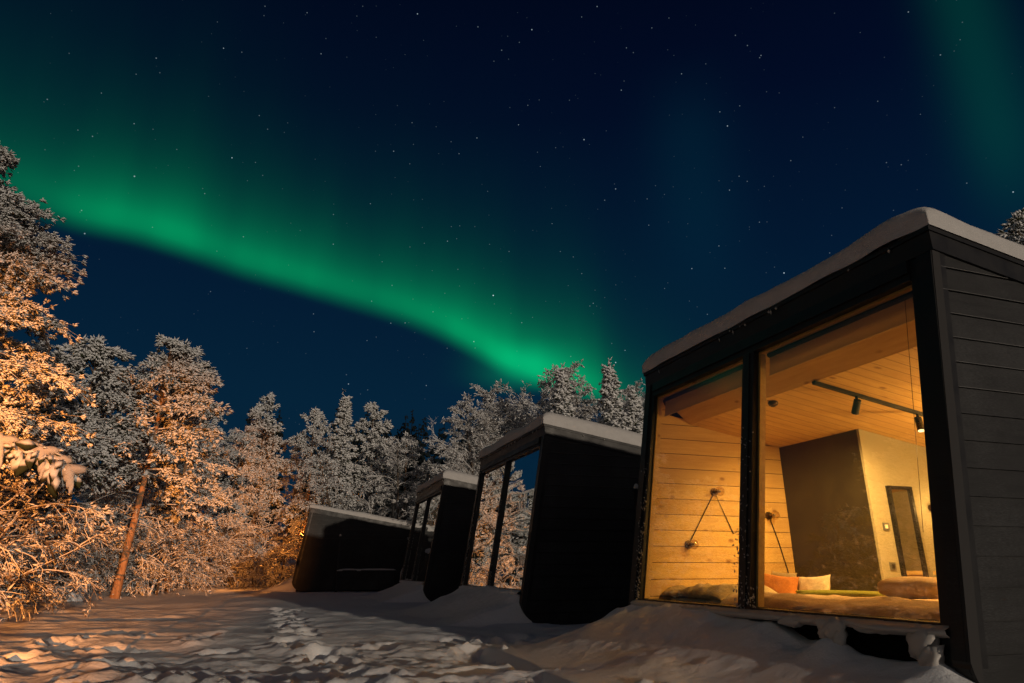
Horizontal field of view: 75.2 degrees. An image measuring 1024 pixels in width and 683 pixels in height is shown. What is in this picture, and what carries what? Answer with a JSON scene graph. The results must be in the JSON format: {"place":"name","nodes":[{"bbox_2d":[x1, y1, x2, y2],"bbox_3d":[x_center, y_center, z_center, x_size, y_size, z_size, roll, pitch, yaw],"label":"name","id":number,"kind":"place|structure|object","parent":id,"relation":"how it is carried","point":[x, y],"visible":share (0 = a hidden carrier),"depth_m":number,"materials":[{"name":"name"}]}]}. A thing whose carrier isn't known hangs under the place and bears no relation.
{"place":"outdoors","nodes":[
{"label":"outdoors","id":0,"kind":"place"},
{"bbox_2d":[0,432,87,500],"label":"branch","id":1,"kind":"object","parent":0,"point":[53,466],"visible":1,"depth_m":3.13,"materials":[{"name":"white plant"}]},
{"bbox_2d":[0,526,672,682],"bbox_3d":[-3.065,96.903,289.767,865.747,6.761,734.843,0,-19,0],"label":"snow ground","id":2,"kind":"structure","parent":0,"point":[221,634],"depth_m":8.32,"materials":[{"name":"white snow"}]},
{"bbox_2d":[0,482,34,603],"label":"snowy thicket","id":3,"kind":"object","parent":2,"relation":"on","point":[21,487],"visible":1,"depth_m":10.63,"materials":[{"name":"white snow"}]},
{"bbox_2d":[0,509,49,621],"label":"snowy thicket","id":4,"kind":"object","parent":2,"relation":"on","point":[4,548],"visible":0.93,"depth_m":11.72,"materials":[{"name":"white snow"}]},
{"bbox_2d":[0,488,67,606],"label":"snowy thicket","id":5,"kind":"object","parent":2,"relation":"on","point":[50,522],"visible":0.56,"depth_m":14.21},
{"bbox_2d":[0,489,73,613],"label":"snowy thicket","id":6,"kind":"object","parent":2,"relation":"on","point":[51,604],"visible":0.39,"depth_m":13.99,"materials":[{"name":"white snow"}]},
{"bbox_2d":[0,402,81,505],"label":"pine tree","id":7,"kind":"object","parent":2,"relation":"on","point":[42,442],"depth_m":22.91,"materials":[{"name":"white plant"}]},
{"bbox_2d":[0,145,98,488],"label":"pine tree","id":8,"kind":"object","parent":2,"relation":"on","point":[19,269],"visible":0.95,"depth_m":10.68,"materials":[{"name":"white plant"}]},
{"bbox_2d":[0,339,101,570],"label":"pine tree","id":9,"kind":"object","parent":2,"relation":"on","point":[64,359],"visible":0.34,"depth_m":16.35,"materials":[{"name":"white plant"}]},
{"bbox_2d":[0,484,103,607],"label":"snowy thicket","id":10,"kind":"object","parent":2,"relation":"on","point":[70,500],"visible":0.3,"depth_m":15.85,"materials":[{"name":"white snow"}]},
{"bbox_2d":[6,510,114,600],"bbox_3d":[-12.875,5.968,18.266,3.969,2.993,3.964,18,-26,-41],"label":"snowy thicket","id":11,"kind":"object","parent":2,"relation":"on","point":[81,538],"visible":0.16,"depth_m":18.47,"materials":[{"name":"white snow"}]},
{"bbox_2d":[0,444,127,617],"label":"snowy thicket","id":12,"kind":"object","parent":2,"relation":"on","point":[57,544],"visible":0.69,"depth_m":13.18,"materials":[{"name":"white snow"}]},
{"bbox_2d":[5,511,123,591],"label":"snowy thicket","id":13,"kind":"object","parent":2,"relation":"on","point":[87,530],"visible":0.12,"depth_m":17.67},
{"bbox_2d":[49,585,87,600],"bbox_3d":[-11.524,6.582,17.201,0.929,0.557,0.697,0,-19,0],"label":"snowy boulder","id":14,"kind":"object","parent":2,"relation":"on","point":[77,596],"visible":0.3,"depth_m":17.01,"materials":[{"name":"white snow"}]},
{"bbox_2d":[3,475,135,593],"bbox_3d":[-13.491,5.388,18.679,5.091,3.802,5.211,1,-19,-2],"label":"snowy thicket","id":15,"kind":"object","parent":2,"relation":"on","point":[87,546],"visible":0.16,"depth_m":19.01,"materials":[{"name":"white snow"}]},
{"bbox_2d":[5,334,157,599],"bbox_3d":[-11.826,3.154,18.270,3.772,7.383,3.602,8,-21,-23],"label":"pine tree","id":16,"kind":"object","parent":2,"relation":"on","point":[98,354],"visible":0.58,"depth_m":18.58,"materials":[{"name":"white plant"}]},
{"bbox_2d":[43,381,120,522],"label":"pine tree","id":17,"kind":"object","parent":2,"relation":"on","point":[99,414],"visible":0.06,"depth_m":27.66,"materials":[{"name":"white plant"}]},
{"bbox_2d":[21,476,187,592],"bbox_3d":[-12.694,5.962,20.430,5.332,3.891,5.210,-10,-21,27],"label":"snowy thicket","id":18,"kind":"object","parent":2,"relation":"on","point":[141,543],"visible":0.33,"depth_m":20.45,"materials":[{"name":"white snow"}]},
{"bbox_2d":[58,494,163,597],"bbox_3d":[-12.928,6.460,20.218,4.646,3.470,3.762,11,-22,-28],"label":"snowy thicket","id":19,"kind":"object","parent":2,"relation":"on","point":[117,546],"visible":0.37,"depth_m":20.34,"materials":[{"name":"white snow"}]},
{"bbox_2d":[58,447,170,585],"bbox_3d":[-13.385,5.572,22.513,3.278,5.734,2.676,-8,-21,23],"label":"birch tree","id":20,"kind":"object","parent":2,"relation":"on","point":[81,498],"visible":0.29,"depth_m":22.46,"materials":[{"name":"white plant"}]},
{"bbox_2d":[91,422,146,582],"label":"spruce tree","id":21,"kind":"object","parent":2,"relation":"on","point":[125,508],"visible":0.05,"depth_m":32.09,"materials":[{"name":"white plant"}]},
{"bbox_2d":[68,497,198,595],"bbox_3d":[-12.916,6.857,22.007,4.605,3.360,4.499,8,-21,-22],"label":"snowy thicket","id":22,"kind":"object","parent":2,"relation":"on","point":[123,502],"visible":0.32,"depth_m":21.72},
{"bbox_2d":[55,334,233,598],"bbox_3d":[-11.222,3.517,20.090,4.659,8.045,5.110,2,-19,-5],"label":"pine tree","id":23,"kind":"object","parent":2,"relation":"on","point":[190,383],"visible":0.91,"depth_m":20.19,"materials":[{"name":"white plant"}]},
{"bbox_2d":[94,521,212,596],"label":"snowy thicket","id":24,"kind":"object","parent":2,"relation":"on","point":[168,564],"visible":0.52,"depth_m":21.54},
{"bbox_2d":[104,429,203,566],"bbox_3d":[-14.653,6.447,26.898,4.210,6.531,3.129,-11,-22,29],"label":"birch tree","id":25,"kind":"object","parent":2,"relation":"on","point":[150,499],"visible":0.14,"depth_m":26.87,"materials":[{"name":"white plant"}]},
{"bbox_2d":[134,449,185,583],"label":"spruce tree","id":26,"kind":"object","parent":2,"relation":"on","point":[172,499],"visible":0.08,"depth_m":29.44,"materials":[{"name":"white plant"}]},
{"bbox_2d":[87,491,252,593],"bbox_3d":[-13.084,7.573,24.916,5.332,3.891,5.210,-5,-19,14],"label":"snowy thicket","id":27,"kind":"object","parent":2,"relation":"on","point":[205,554],"visible":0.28,"depth_m":24.91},
{"bbox_2d":[134,518,229,587],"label":"snowy thicket","id":28,"kind":"object","parent":2,"relation":"on","point":[188,524],"visible":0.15,"depth_m":26.28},
{"bbox_2d":[124,509,246,589],"bbox_3d":[-12.786,8.054,24.651,4.646,3.470,3.762,-14,-23,35],"label":"snowy thicket","id":29,"kind":"object","parent":2,"relation":"on","point":[212,545],"visible":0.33,"depth_m":24.66,"materials":[{"name":"white snow"}]},
{"bbox_2d":[131,393,241,592],"bbox_3d":[-12.048,5.374,24.597,3.599,7.480,3.340,12,-22,-31],"label":"pine tree","id":30,"kind":"object","parent":2,"relation":"on","point":[209,492],"visible":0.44,"depth_m":24.55,"materials":[{"name":"white plant"}]},
{"bbox_2d":[148,423,237,550],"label":"pine tree","id":31,"kind":"object","parent":2,"relation":"on","point":[220,430],"visible":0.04,"depth_m":35.57,"materials":[{"name":"white plant"}]},
{"bbox_2d":[167,434,248,584],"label":"birch tree","id":32,"kind":"object","parent":2,"relation":"on","point":[206,510],"visible":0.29,"depth_m":28.04,"materials":[{"name":"white plant"}]},
{"bbox_2d":[190,506,274,586],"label":"snowy thicket","id":33,"kind":"object","parent":2,"relation":"on","point":[224,508],"visible":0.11,"depth_m":30.78,"materials":[{"name":"white snow"}]},
{"bbox_2d":[188,425,278,585],"bbox_3d":[-12.737,7.245,30.101,4.720,7.323,3.508,1,-19,-3],"label":"birch tree","id":34,"kind":"object","parent":2,"relation":"on","point":[237,439],"visible":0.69,"depth_m":30.71,"materials":[{"name":"white plant"}]},
{"bbox_2d":[194,430,280,580],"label":"pine tree","id":35,"kind":"object","parent":2,"relation":"on","point":[223,454],"visible":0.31,"depth_m":34.23,"materials":[{"name":"white plant"}]},
{"bbox_2d":[182,504,300,589],"bbox_3d":[-12.632,9.094,29.379,5.575,4.067,5.446,-13,-23,33],"label":"snowy thicket","id":36,"kind":"object","parent":2,"relation":"on","point":[240,571],"visible":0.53,"depth_m":29.10,"materials":[{"name":"white snow"}]},
{"bbox_2d":[0,406,503,546],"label":"forest","id":37,"kind":"object","parent":2,"relation":"on","point":[420,444],"visible":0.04,"depth_m":74.23,"materials":[{"name":"plant"}]},
{"bbox_2d":[212,391,294,565],"bbox_3d":[-13.046,7.300,34.085,3.121,9.592,3.573,-9,-21,26],"label":"pine tree","id":38,"kind":"object","parent":2,"relation":"on","point":[265,426],"visible":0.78,"depth_m":34.34,"materials":[{"name":"white plant"}]},
{"bbox_2d":[209,517,298,586],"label":"snowy thicket","id":39,"kind":"object","parent":2,"relation":"on","point":[269,569],"visible":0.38,"depth_m":31.03,"materials":[{"name":"white snow"}]},
{"bbox_2d":[228,499,303,583],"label":"snowy thicket","id":40,"kind":"object","parent":2,"relation":"on","point":[282,568],"visible":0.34,"depth_m":33.03,"materials":[{"name":"white snow"}]},
{"bbox_2d":[257,576,295,591],"bbox_3d":[-10.657,10.615,28.667,2.520,0.919,5.937,6,-20,-17],"label":"snow drift","id":41,"kind":"object","parent":2,"relation":"on","point":[285,586],"visible":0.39,"depth_m":26.97,"materials":[{"name":"white snow"}]},
{"bbox_2d":[256,440,322,581],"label":"birch tree","id":42,"kind":"object","parent":2,"relation":"on","point":[294,494],"visible":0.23,"depth_m":35.88,"materials":[{"name":"white plant"}]},
{"bbox_2d":[273,407,334,548],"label":"pine tree","id":43,"kind":"object","parent":2,"relation":"on","point":[316,417],"visible":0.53,"depth_m":34.01,"materials":[{"name":"white plant"}]},
{"bbox_2d":[273,429,343,557],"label":"birch tree","id":44,"kind":"object","parent":2,"relation":"on","point":[298,476],"visible":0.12,"depth_m":37.23,"materials":[{"name":"white plant"}]},
{"bbox_2d":[300,452,342,511],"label":"birch tree","id":45,"kind":"object","parent":2,"relation":"on","point":[312,492],"visible":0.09,"depth_m":37.00,"materials":[{"name":"white plant"}]},
{"bbox_2d":[280,429,372,571],"bbox_3d":[-8.565,7.933,31.250,4.152,7.263,3.389,0,-19,1],"label":"spruce tree","id":46,"kind":"object","parent":2,"relation":"on","point":[319,459],"visible":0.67,"depth_m":31.24,"materials":[{"name":"white plant"}]},
{"bbox_2d":[274,499,382,580],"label":"snowy thicket","id":47,"kind":"object","parent":2,"relation":"on","point":[300,542],"visible":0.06,"depth_m":34.65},
{"bbox_2d":[296,388,361,559],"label":"spruce tree","id":48,"kind":"object","parent":2,"relation":"on","point":[344,420],"visible":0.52,"depth_m":33.73,"materials":[{"name":"white plant"}]},
{"bbox_2d":[291,504,411,590],"bbox_3d":[-6.587,9.414,30.293,6.386,3.501,4.288,6,-20,-17],"label":"glass cabin","id":49,"kind":"object","parent":2,"relation":"on","point":[370,541],"visible":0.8,"depth_m":28.18,"materials":[{"name":"black"}]},
{"bbox_2d":[293,513,312,582],"bbox_3d":[-9.315,9.179,29.469,0.581,2.811,4.199,6,-20,-17],"label":"window frame","id":50,"kind":"structure","parent":49,"relation":"in","point":[309,513],"depth_m":27.72,"materials":[{"name":"black metal"}]},
{"bbox_2d":[391,499,395,517],"bbox_3d":[-5.556,7.950,31.041,0.250,1.160,0.250,6,-20,-17],"label":"vent pipe","id":51,"kind":"object","parent":49,"relation":"on","point":[393,502],"visible":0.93,"depth_m":31.05,"materials":[{"name":"black metal"}]},
{"bbox_2d":[403,499,407,519],"bbox_3d":[-5.022,8.034,31.191,0.250,1.280,0.250,6,-20,-17],"label":"vent pipe","id":52,"kind":"object","parent":49,"relation":"on","point":[405,503],"visible":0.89,"depth_m":31.21,"materials":[{"name":"black metal"}]},
{"bbox_2d":[335,534,395,591],"bbox_3d":[-5.947,9.099,27.297,2.415,2.255,0.110,6,-20,-17],"label":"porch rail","id":53,"kind":"object","parent":2,"relation":"on","point":[364,579],"visible":0.99,"depth_m":27.06,"materials":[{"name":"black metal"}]},
{"bbox_2d":[334,401,400,513],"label":"pine tree","id":54,"kind":"object","parent":2,"relation":"on","point":[377,430],"visible":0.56,"depth_m":34.76,"materials":[{"name":"white plant"}]},
{"bbox_2d":[354,442,404,515],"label":"birch tree","id":55,"kind":"object","parent":2,"relation":"on","point":[389,479],"visible":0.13,"depth_m":37.10,"materials":[{"name":"white plant"}]},
{"bbox_2d":[354,581,429,605],"bbox_3d":[-4.071,7.449,19.348,2.520,0.908,5.937,6,-20,-17],"label":"snow drift","id":56,"kind":"object","parent":2,"relation":"on","point":[403,592],"visible":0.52,"depth_m":18.04,"materials":[{"name":"white snow"}]},
{"bbox_2d":[360,436,431,518],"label":"birch tree","id":57,"kind":"object","parent":2,"relation":"on","point":[390,442],"visible":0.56,"depth_m":32.28,"materials":[{"name":"white plant"}]},
{"bbox_2d":[370,431,426,520],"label":"pine tree","id":58,"kind":"object","parent":2,"relation":"on","point":[414,451],"visible":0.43,"depth_m":34.09,"materials":[{"name":"white plant"}]},
{"bbox_2d":[404,457,441,521],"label":"pine tree","id":59,"kind":"object","parent":2,"relation":"on","point":[429,463],"visible":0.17,"depth_m":32.18,"materials":[{"name":"white plant"}]},
{"bbox_2d":[399,470,478,601],"bbox_3d":[-0.009,6.217,21.022,6.382,3.580,4.282,6,-20,-17],"label":"glass cabin","id":60,"kind":"object","parent":2,"relation":"on","point":[434,559],"visible":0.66,"depth_m":18.74,"materials":[{"name":"black"}]},
{"bbox_2d":[403,500,426,579],"bbox_3d":[-3.028,6.274,21.041,0.389,2.403,1.878,6,-20,-17],"label":"window pane","id":61,"kind":"structure","parent":60,"relation":"in","point":[409,569],"depth_m":21.18,"materials":[{"name":"clear glass"}]},
{"bbox_2d":[401,485,447,590],"bbox_3d":[-2.732,6.012,20.161,0.581,2.811,4.199,6,-20,-17],"label":"window frame","id":62,"kind":"structure","parent":60,"relation":"in","point":[427,496],"depth_m":20.00,"materials":[{"name":"black metal"}]},
{"bbox_2d":[414,493,440,580],"bbox_3d":[-2.439,5.687,19.326,0.389,2.403,1.921,6,-20,-17],"label":"window pane","id":63,"kind":"structure","parent":60,"relation":"in","point":[432,510],"depth_m":19.37,"materials":[{"name":"clear glass"}]},
{"bbox_2d":[402,441,490,539],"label":"birch tree","id":64,"kind":"object","parent":2,"relation":"on","point":[476,467],"visible":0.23,"depth_m":29.21,"materials":[{"name":"white plant"}]},
{"bbox_2d":[388,585,531,627],"bbox_3d":[-1.569,5.036,12.353,2.520,0.941,5.937,6,-20,-17],"label":"snow drift","id":65,"kind":"object","parent":2,"relation":"on","point":[479,606],"visible":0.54,"depth_m":11.47,"materials":[{"name":"white snow"}]},
{"bbox_2d":[422,392,509,475],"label":"birch tree","id":66,"kind":"object","parent":2,"relation":"on","point":[476,414],"visible":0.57,"depth_m":29.39,"materials":[{"name":"white plant"}]},
{"bbox_2d":[437,410,502,475],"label":"birch tree","id":67,"kind":"object","parent":2,"relation":"on","point":[475,445],"visible":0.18,"depth_m":29.66,"materials":[{"name":"white plant"}]},
{"bbox_2d":[459,397,532,473],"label":"birch tree","id":68,"kind":"object","parent":2,"relation":"on","point":[506,423],"visible":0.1,"depth_m":33.60,"materials":[{"name":"white plant"}]},
{"bbox_2d":[463,379,548,459],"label":"birch tree","id":69,"kind":"object","parent":2,"relation":"on","point":[488,399],"visible":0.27,"depth_m":33.46,"materials":[{"name":"white plant"}]},
{"bbox_2d":[497,399,534,440],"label":"birch tree","id":70,"kind":"object","parent":2,"relation":"on","point":[515,415],"visible":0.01,"depth_m":39.23,"materials":[{"name":"white plant"}]},
{"bbox_2d":[494,358,590,433],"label":"birch tree","id":71,"kind":"object","parent":2,"relation":"on","point":[526,403],"visible":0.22,"depth_m":30.07,"materials":[{"name":"white plant"}]},
{"bbox_2d":[459,412,641,624],"bbox_3d":[2.482,3.810,14.043,6.392,3.612,4.286,6,-20,-17],"label":"glass cabin","id":72,"kind":"object","parent":2,"relation":"on","point":[551,534],"visible":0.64,"depth_m":11.75,"materials":[{"name":"black"}]},
{"bbox_2d":[465,464,504,585],"bbox_3d":[-0.532,3.878,14.045,0.389,2.403,1.878,6,-20,-17],"label":"window pane","id":73,"kind":"structure","parent":72,"relation":"in","point":[483,538],"depth_m":14.09,"materials":[{"name":"clear glass"}]},
{"bbox_2d":[462,435,550,605],"bbox_3d":[-0.231,3.616,13.167,0.581,2.811,4.199,6,-20,-17],"label":"window frame","id":74,"kind":"structure","parent":72,"relation":"in","point":[538,442],"depth_m":12.92,"materials":[{"name":"black metal"}]},
{"bbox_2d":[491,448,539,588],"bbox_3d":[0.066,3.292,12.334,0.389,2.403,1.921,6,-20,-17],"label":"window pane","id":75,"kind":"structure","parent":72,"relation":"in","point":[508,568],"depth_m":12.28,"materials":[{"name":"clear glass"}]},
{"bbox_2d":[548,362,577,417],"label":"spruce tree","id":76,"kind":"object","parent":2,"relation":"on","point":[562,397],"visible":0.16,"depth_m":27.05,"materials":[{"name":"white plant"}]},
{"bbox_2d":[533,378,604,419],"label":"birch tree","id":77,"kind":"object","parent":2,"relation":"on","point":[545,403],"visible":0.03,"depth_m":31.86,"materials":[{"name":"white plant"}]},
{"bbox_2d":[547,374,603,421],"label":"birch tree","id":78,"kind":"object","parent":2,"relation":"on","point":[587,390],"visible":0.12,"depth_m":32.48,"materials":[{"name":"white plant"}]},
{"bbox_2d":[588,403,628,421],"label":"birch tree","id":79,"kind":"object","parent":2,"relation":"on","point":[600,418],"depth_m":36.40,"materials":[{"name":"white plant"}]},
{"bbox_2d":[595,357,633,430],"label":"spruce tree","id":80,"kind":"object","parent":2,"relation":"on","point":[610,403],"visible":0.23,"depth_m":27.17,"materials":[{"name":"white plant"}]},
{"bbox_2d":[591,378,644,421],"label":"birch tree","id":81,"kind":"object","parent":2,"relation":"on","point":[626,391],"visible":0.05,"depth_m":37.25,"materials":[{"name":"white plant"}]},
{"bbox_2d":[600,393,644,425],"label":"birch tree","id":82,"kind":"object","parent":2,"relation":"on","point":[643,401],"visible":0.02,"depth_m":31.45,"materials":[{"name":"plant"}]},
{"bbox_2d":[623,386,643,433],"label":"spruce tree","id":83,"kind":"object","parent":2,"relation":"on","point":[635,412],"visible":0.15,"depth_m":27.34,"materials":[{"name":"white plant"}]},
{"bbox_2d":[633,484,637,518],"bbox_3d":[3.163,3.551,11.037,2.415,2.255,0.110,6,-20,-17],"label":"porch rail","id":84,"kind":"object","parent":2,"relation":"on","point":[635,487],"visible":0.05,"depth_m":10.97,"materials":[{"name":"black metal"}]},
{"bbox_2d":[479,604,974,682],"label":"snow drift","id":85,"kind":"object","parent":2,"relation":"on","point":[665,643],"visible":0.87,"depth_m":5.52,"materials":[{"name":"white snow"}]},
{"bbox_2d":[628,207,1023,682],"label":"glass cabin","id":86,"kind":"object","parent":2,"relation":"on","point":[821,468],"visible":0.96,"depth_m":6.14,"materials":[{"name":"black"}]},
{"bbox_2d":[663,364,742,522],"bbox_3d":[2.104,1.307,7.378,0.323,1.828,1.700,6,-20,-18],"label":"roller blind","id":87,"kind":"object","parent":86,"relation":"attached to","point":[719,385],"visible":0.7,"depth_m":7.61,"materials":[{"name":"beige fabric"}]},
{"bbox_2d":[685,486,788,572],"bbox_3d":[2.820,2.424,8.214,1.503,1.218,0.183,6,-20,-18],"label":"string lamp","id":88,"kind":"object","parent":86,"relation":"attached to","point":[715,492],"visible":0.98,"depth_m":8.35,"materials":[{"name":"black metal"}]},
{"bbox_2d":[768,401,777,406],"bbox_3d":[2.876,0.689,7.322,0.110,0.056,0.107,6,-20,-18],"label":"smoke alarm","id":89,"kind":"object","parent":86,"relation":"attached to","point":[773,403],"visible":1,"depth_m":7.29,"materials":[{"name":"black plastic"}]},
{"bbox_2d":[671,592,939,620],"bbox_3d":[3.237,2.522,6.267,2.000,0.296,3.820,6,-20,-18],"label":"bed","id":90,"kind":"object","parent":86,"relation":"on","point":[900,607],"visible":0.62,"depth_m":5.39,"materials":[{"name":"brown fabric"}]},
{"bbox_2d":[661,583,776,601],"bbox_3d":[2.317,2.770,7.370,0.850,0.168,1.144,6,-20,-18],"label":"throw blanket","id":91,"kind":"object","parent":90,"relation":"on","point":[719,593],"visible":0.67,"depth_m":7.08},
{"bbox_2d":[764,573,798,593],"bbox_3d":[2.929,2.768,7.356,0.169,0.380,0.520,29,-25,-24],"label":"cushion","id":92,"kind":"object","parent":90,"relation":"on","point":[780,584],"visible":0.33,"depth_m":7.27,"materials":[{"name":"orange fabric"}]},
{"bbox_2d":[771,571,796,576],"bbox_3d":[3.172,2.885,7.806,0.136,0.360,0.440,22,-21,-12],"label":"cushion","id":93,"kind":"object","parent":90,"relation":"on","point":[784,574],"visible":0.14,"depth_m":7.79,"materials":[{"name":"beige fabric"}]},
{"bbox_2d":[798,574,830,589],"bbox_3d":[3.266,2.705,7.187,0.136,0.340,0.440,23,-29,-18],"label":"cushion","id":94,"kind":"object","parent":90,"relation":"on","point":[815,583],"visible":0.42,"depth_m":7.15,"materials":[{"name":"beige fabric"}]},
{"bbox_2d":[795,590,884,596],"bbox_3d":[3.305,2.529,6.667,0.493,0.058,0.858,10,-21,-26],"label":"throw blanket","id":95,"kind":"object","parent":90,"relation":"on","point":[849,593],"visible":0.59,"depth_m":6.45,"materials":[{"name":"fabric"}]},
{"bbox_2d":[877,576,937,598],"bbox_3d":[3.552,2.152,5.809,0.493,0.189,0.596,8,-21,-23],"label":"pillow","id":96,"kind":"object","parent":90,"relation":"on","point":[913,587],"visible":0.76,"depth_m":5.67,"materials":[{"name":"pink fabric"}]},
{"bbox_2d":[634,250,988,669],"bbox_3d":[2.295,1.275,6.333,0.581,2.811,4.199,6,-20,-18],"label":"window frame","id":97,"kind":"structure","parent":86,"relation":"in","point":[918,272],"depth_m":5.55,"materials":[{"name":"black metal"}]},
{"bbox_2d":[767,291,923,531],"bbox_3d":[2.752,0.696,5.593,0.323,1.828,1.750,6,-20,-18],"label":"roller blind","id":98,"kind":"object","parent":86,"relation":"attached to","point":[887,315],"visible":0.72,"depth_m":5.74,"materials":[{"name":"beige fabric"}]},
{"bbox_2d":[812,381,923,431],"bbox_3d":[3.681,0.684,6.787,1.470,0.434,0.148,6,-20,-16],"label":"track light","id":99,"kind":"object","parent":86,"relation":"attached to","point":[918,414],"visible":0.94,"depth_m":6.75,"materials":[{"name":"black metal"}]},
{"bbox_2d":[882,523,889,529],"bbox_3d":[4.174,2.063,7.413,0.080,0.080,0.016,6,-20,-18],"label":"light switch","id":100,"kind":"object","parent":86,"relation":"attached to","point":[885,526],"visible":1,"depth_m":7.41,"materials":[{"name":"grey plastic"}]},
{"bbox_2d":[889,562,896,569],"bbox_3d":[4.174,2.461,7.277,0.080,0.080,0.016,6,-20,-18],"label":"wall socket","id":101,"kind":"object","parent":86,"relation":"attached to","point":[892,565],"depth_m":7.27,"materials":[{"name":"grey plastic"}]},
{"bbox_2d":[885,485,928,576],"bbox_3d":[4.438,2.154,7.462,0.350,1.040,0.043,6,-20,-18],"label":"wall mirror","id":102,"kind":"object","parent":86,"relation":"attached to","point":[907,535],"depth_m":7.46,"materials":[{"name":"black mirror"}]},
{"bbox_2d":[995,208,1023,244],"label":"pine tree","id":103,"kind":"object","parent":2,"relation":"on","point":[1015,225],"visible":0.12,"depth_m":19.38,"materials":[{"name":"white plant"}]},
{"bbox_2d":[339,437,394,514],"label":"birch tree","id":104,"kind":"object","parent":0,"point":[378,457],"visible":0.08,"depth_m":39.32,"materials":[{"name":"white plant"}]},
{"bbox_2d":[0,0,1023,526],"label":"sky","id":105,"kind":"structure","parent":0,"point":[402,206],"materials":[{"name":"blue"}]}
]}

